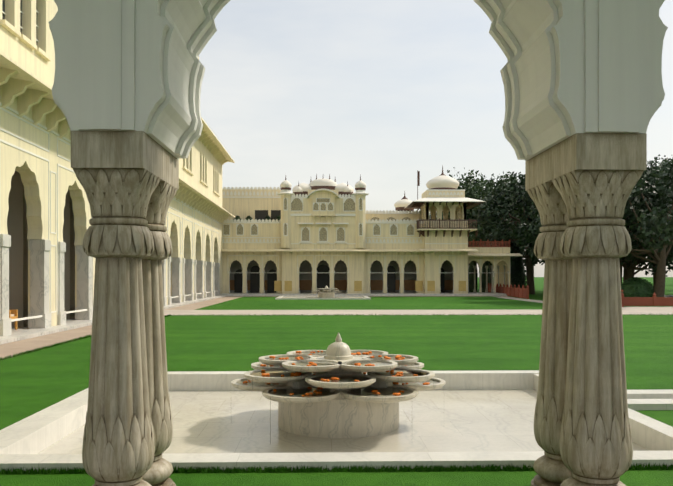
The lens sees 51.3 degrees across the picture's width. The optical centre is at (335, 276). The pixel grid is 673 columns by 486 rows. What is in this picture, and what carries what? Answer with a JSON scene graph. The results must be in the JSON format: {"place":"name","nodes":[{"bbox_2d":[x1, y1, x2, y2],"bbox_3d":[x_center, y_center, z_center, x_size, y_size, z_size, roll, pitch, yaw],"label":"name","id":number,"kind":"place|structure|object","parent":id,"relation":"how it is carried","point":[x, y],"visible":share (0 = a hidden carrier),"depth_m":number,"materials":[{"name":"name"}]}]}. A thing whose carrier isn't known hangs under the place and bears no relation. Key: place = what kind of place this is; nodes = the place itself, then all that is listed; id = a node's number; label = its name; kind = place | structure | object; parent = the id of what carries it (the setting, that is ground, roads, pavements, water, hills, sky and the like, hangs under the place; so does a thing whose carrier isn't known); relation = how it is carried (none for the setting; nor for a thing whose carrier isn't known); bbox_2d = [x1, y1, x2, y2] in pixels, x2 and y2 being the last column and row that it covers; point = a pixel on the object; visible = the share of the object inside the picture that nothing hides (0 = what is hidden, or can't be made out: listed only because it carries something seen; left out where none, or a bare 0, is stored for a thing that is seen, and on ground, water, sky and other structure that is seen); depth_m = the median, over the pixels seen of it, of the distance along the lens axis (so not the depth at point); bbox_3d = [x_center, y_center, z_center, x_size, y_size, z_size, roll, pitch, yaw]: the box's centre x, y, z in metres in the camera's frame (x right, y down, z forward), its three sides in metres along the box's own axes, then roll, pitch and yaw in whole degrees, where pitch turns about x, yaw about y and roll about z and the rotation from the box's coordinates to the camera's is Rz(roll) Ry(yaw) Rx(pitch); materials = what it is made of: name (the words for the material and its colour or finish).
{"place":"outdoors","nodes":[
{"label":"outdoors","id":0,"kind":"place"},
{"bbox_2d":[0,277,672,485],"bbox_3d":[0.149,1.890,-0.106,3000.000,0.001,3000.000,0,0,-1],"label":"lawn","id":1,"kind":"structure","parent":0,"point":[32,383],"depth_m":18.10,"materials":[{"name":"green plant"}]},
{"bbox_2d":[0,0,234,325],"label":"building","id":2,"kind":"structure","parent":1,"relation":"on","point":[27,68],"depth_m":24.27,"materials":[{"name":"beige paint"}]},
{"bbox_2d":[9,310,17,329],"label":"verandah cane chairs","id":3,"kind":"object","parent":2,"relation":"in","point":[15,313],"depth_m":23.26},
{"bbox_2d":[2,0,36,44],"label":"wing glass","id":4,"kind":"object","parent":2,"relation":"in","point":[3,8],"depth_m":22.87,"materials":[{"name":"grey glass"}]},
{"bbox_2d":[7,170,170,326],"bbox_3d":[-12.903,-1.470,30.151,4.500,6.480,76.000,0,0,-1],"label":"verandah interior","id":5,"kind":"object","parent":2,"relation":"in","point":[17,226],"visible":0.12,"depth_m":24.49,"materials":[{"name":"grey paint"}]},
{"bbox_2d":[0,10,222,321],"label":"building trim","id":6,"kind":"structure","parent":2,"relation":"attached to","point":[56,202],"depth_m":25.14,"materials":[{"name":"white paint"}]},
{"bbox_2d":[0,234,226,344],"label":"arcade pillars","id":7,"kind":"structure","parent":2,"relation":"attached to","point":[39,249],"depth_m":25.42,"materials":[{"name":"white stone"}]},
{"bbox_2d":[0,296,397,358],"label":"sandstone path","id":8,"kind":"structure","parent":1,"relation":"on","point":[13,348],"depth_m":21.96,"materials":[{"name":"beige stone"}]},
{"bbox_2d":[0,314,170,359],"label":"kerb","id":9,"kind":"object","parent":8,"relation":"on","point":[44,347],"depth_m":18.43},
{"bbox_2d":[282,297,363,297],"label":"pool floor","id":10,"kind":"structure","parent":1,"relation":"on","point":[317,297],"depth_m":61.50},
{"bbox_2d":[275,296,370,299],"bbox_3d":[-1.095,1.830,60.632,7.800,0.120,7.500,0,0,-1],"label":"pool coping","id":11,"kind":"object","parent":10,"relation":"on","point":[364,298],"visible":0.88,"depth_m":56.92,"materials":[{"name":"stone"}]},
{"bbox_2d":[314,285,338,297],"bbox_3d":[-0.812,1.321,61.388,2.550,1.116,2.380,0,0,-1],"label":"fountain","id":12,"kind":"object","parent":10,"relation":"on","point":[326,292],"visible":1,"depth_m":60.81,"materials":[{"name":"stone"}]},
{"bbox_2d":[0,463,672,473],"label":"grass tufts","id":13,"kind":"object","parent":1,"relation":"on","point":[310,469],"visible":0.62,"depth_m":6.78,"materials":[{"name":"green plant"}]},
{"bbox_2d":[173,478,536,485],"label":"column base","id":14,"kind":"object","parent":1,"relation":"on","point":[532,483],"depth_m":6.20,"materials":[{"name":"stone"}]},
{"bbox_2d":[73,168,643,485],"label":"columns","id":15,"kind":"structure","parent":14,"relation":"on","point":[582,429],"depth_m":5.31,"materials":[{"name":"beige stone"}]},
{"bbox_2d":[71,131,646,190],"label":"abacus blocks","id":16,"kind":"structure","parent":15,"relation":"on","point":[144,150],"depth_m":5.19,"materials":[{"name":"stone"}]},
{"bbox_2d":[48,0,667,160],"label":"arch","id":17,"kind":"structure","parent":16,"relation":"on","point":[570,68],"depth_m":5.18,"materials":[{"name":"white paint"}]},
{"bbox_2d":[220,265,508,295],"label":"marble column steps","id":18,"kind":"structure","parent":1,"relation":"on","point":[486,293],"depth_m":68.08,"materials":[{"name":"white stone"}]},
{"bbox_2d":[221,189,522,293],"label":"palace walls","id":19,"kind":"structure","parent":1,"relation":"on","point":[363,254],"depth_m":68.01,"materials":[{"name":"beige paint"}]},
{"bbox_2d":[224,197,413,240],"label":"windows","id":20,"kind":"structure","parent":19,"relation":"in","point":[297,204],"depth_m":67.95,"materials":[{"name":"grey glass"}]},
{"bbox_2d":[234,210,444,292],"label":"doors","id":21,"kind":"structure","parent":19,"relation":"in","point":[323,278],"depth_m":71.80,"materials":[{"name":"brown wood"}]},
{"bbox_2d":[222,187,494,272],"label":"building trim","id":22,"kind":"structure","parent":19,"relation":"attached to","point":[406,222],"depth_m":68.24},
{"bbox_2d":[280,172,456,210],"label":"palace dome bands","id":23,"kind":"object","parent":19,"relation":"on","point":[341,193],"visible":0.5,"depth_m":68.73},
{"bbox_2d":[280,175,458,207],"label":"domes","id":24,"kind":"structure","parent":19,"relation":"on","point":[440,181],"depth_m":68.75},
{"bbox_2d":[274,281,465,290],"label":"wall panels","id":25,"kind":"object","parent":19,"relation":"attached to","point":[358,285],"visible":0.92,"depth_m":67.97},
{"bbox_2d":[285,166,483,236],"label":"brown palace woodwork","id":26,"kind":"object","parent":19,"relation":"attached to","point":[418,205],"visible":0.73,"depth_m":67.74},
{"bbox_2d":[468,240,510,246],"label":"parapet","id":27,"kind":"structure","parent":19,"relation":"attached to","point":[488,243],"depth_m":68.91,"materials":[{"name":"stone"}]},
{"bbox_2d":[172,313,672,315],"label":"path edge grass","id":28,"kind":"structure","parent":1,"relation":"on","point":[403,314],"depth_m":34.05,"materials":[{"name":"green plant"}]},
{"bbox_2d":[418,176,511,243],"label":"tree","id":29,"kind":"object","parent":1,"relation":"on","point":[479,186],"visible":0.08,"depth_m":88.22,"materials":[{"name":"green plant"}]},
{"bbox_2d":[469,245,478,291],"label":"cypress","id":30,"kind":"object","parent":1,"relation":"on","point":[471,275],"visible":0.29,"depth_m":77.49,"materials":[{"name":"green plant"}]},
{"bbox_2d":[481,261,490,291],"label":"cypress","id":31,"kind":"object","parent":1,"relation":"on","point":[483,279],"visible":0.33,"depth_m":77.53,"materials":[{"name":"green plant"}]},
{"bbox_2d":[447,167,526,283],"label":"tree","id":32,"kind":"object","parent":1,"relation":"on","point":[467,179],"visible":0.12,"depth_m":94.04,"materials":[{"name":"green plant"}]},
{"bbox_2d":[466,207,509,245],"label":"tree","id":33,"kind":"object","parent":1,"relation":"on","point":[468,214],"visible":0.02,"depth_m":88.31,"materials":[{"name":"green plant"}]},
{"bbox_2d":[472,172,539,293],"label":"tree","id":34,"kind":"object","parent":1,"relation":"on","point":[495,208],"visible":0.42,"depth_m":72.46,"materials":[{"name":"green plant"}]},
{"bbox_2d":[488,283,528,298],"bbox_3d":[16.487,1.305,68.790,0.220,1.170,20.259,0,0,2],"label":"fence","id":35,"kind":"object","parent":1,"relation":"on","point":[518,292],"visible":0.79,"depth_m":64.62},
{"bbox_2d":[486,227,537,267],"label":"foliage","id":36,"kind":"object","parent":1,"relation":"on","point":[523,249],"visible":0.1,"depth_m":83.79,"materials":[{"name":"green plant"}]},
{"bbox_2d":[507,242,526,287],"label":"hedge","id":37,"kind":"object","parent":1,"relation":"on","point":[517,273],"visible":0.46,"depth_m":74.17,"materials":[{"name":"green plant"}]},
{"bbox_2d":[503,195,536,246],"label":"tree","id":38,"kind":"object","parent":1,"relation":"on","point":[520,213],"visible":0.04,"depth_m":76.78,"materials":[{"name":"green plant"}]},
{"bbox_2d":[511,195,544,264],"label":"tree","id":39,"kind":"object","parent":1,"relation":"on","point":[531,210],"visible":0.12,"depth_m":69.86,"materials":[{"name":"green plant"}]},
{"bbox_2d":[513,213,544,261],"bbox_3d":[19.478,-2.662,62.467,7.325,9.172,8.499,0,0,-1],"label":"tree","id":40,"kind":"object","parent":1,"relation":"on","point":[528,233],"visible":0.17,"depth_m":61.99,"materials":[{"name":"green plant"}]},
{"bbox_2d":[534,171,651,246],"bbox_3d":[19.430,-3.197,52.434,8.242,10.258,9.165,0,0,33],"label":"tree","id":41,"kind":"object","parent":1,"relation":"on","point":[636,210],"visible":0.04,"depth_m":50.37,"materials":[{"name":"green plant"}]},
{"bbox_2d":[620,265,621,283],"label":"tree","id":42,"kind":"object","parent":1,"relation":"on","point":[621,273],"depth_m":66.47,"materials":[{"name":"green plant"}]},
{"bbox_2d":[621,277,653,296],"bbox_3d":[21.584,0.984,50.378,3.192,1.897,3.146,0,0,-1],"label":"topiary bush","id":43,"kind":"object","parent":1,"relation":"on","point":[635,287],"visible":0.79,"depth_m":49.47,"materials":[{"name":"green plant"}]},
{"bbox_2d":[619,206,672,278],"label":"tree","id":44,"kind":"object","parent":1,"relation":"on","point":[632,260],"visible":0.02,"depth_m":55.68,"materials":[{"name":"green plant"}]},
{"bbox_2d":[622,161,669,282],"bbox_3d":[26.060,-4.286,62.593,11.028,12.414,12.511,0,0,-34],"label":"tree","id":45,"kind":"object","parent":1,"relation":"on","point":[625,274],"visible":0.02,"depth_m":60.32,"materials":[{"name":"green plant"}]},
{"bbox_2d":[621,292,672,305],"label":"low wall","id":46,"kind":"structure","parent":1,"relation":"on","point":[653,300],"depth_m":44.82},
{"bbox_2d":[622,158,672,296],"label":"tree","id":47,"kind":"object","parent":1,"relation":"on","point":[655,242],"visible":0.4,"depth_m":47.57,"materials":[{"name":"green plant"}]},
{"bbox_2d":[642,167,672,257],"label":"foliage","id":48,"kind":"object","parent":1,"relation":"on","point":[670,168],"visible":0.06,"depth_m":58.10,"materials":[{"name":"green plant"}]},
{"bbox_2d":[649,157,671,169],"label":"tree","id":49,"kind":"object","parent":1,"relation":"on","point":[656,161],"depth_m":75.92,"materials":[{"name":"green plant"}]},
{"bbox_2d":[651,154,671,285],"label":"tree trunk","id":50,"kind":"object","parent":1,"relation":"on","point":[654,275],"visible":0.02,"depth_m":68.23,"materials":[{"name":"green plant"}]},
{"bbox_2d":[230,260,452,292],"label":"palace verandah interior","id":51,"kind":"object","parent":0,"point":[340,270],"depth_m":71.93,"materials":[{"name":"black"}]},
{"bbox_2d":[230,280,452,289],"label":"wall panels","id":52,"kind":"object","parent":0,"point":[342,284],"visible":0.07,"depth_m":71.93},
{"bbox_2d":[38,389,648,453],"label":"pool floor","id":53,"kind":"structure","parent":0,"point":[238,421],"depth_m":9.64,"materials":[{"name":"white stone"}]},
{"bbox_2d":[0,370,672,471],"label":"pool curb","id":54,"kind":"structure","parent":53,"relation":"on","point":[24,442],"depth_m":7.97,"materials":[{"name":"white stone"}]},
{"bbox_2d":[231,333,445,444],"bbox_3d":[0.036,1.445,9.843,3.007,1.310,2.802,0,0,-1],"label":"fountain","id":55,"kind":"object","parent":53,"relation":"on","point":[338,388],"visible":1,"depth_m":9.14,"materials":[{"name":"stone"}]},
{"bbox_2d":[164,296,672,314],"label":"path paving","id":56,"kind":"structure","parent":0,"point":[649,310],"depth_m":36.52,"materials":[{"name":"beige stone"}]},
{"bbox_2d":[199,0,672,276],"label":"sky","id":57,"kind":"structure","parent":0,"point":[384,92],"materials":[{"name":"white"}]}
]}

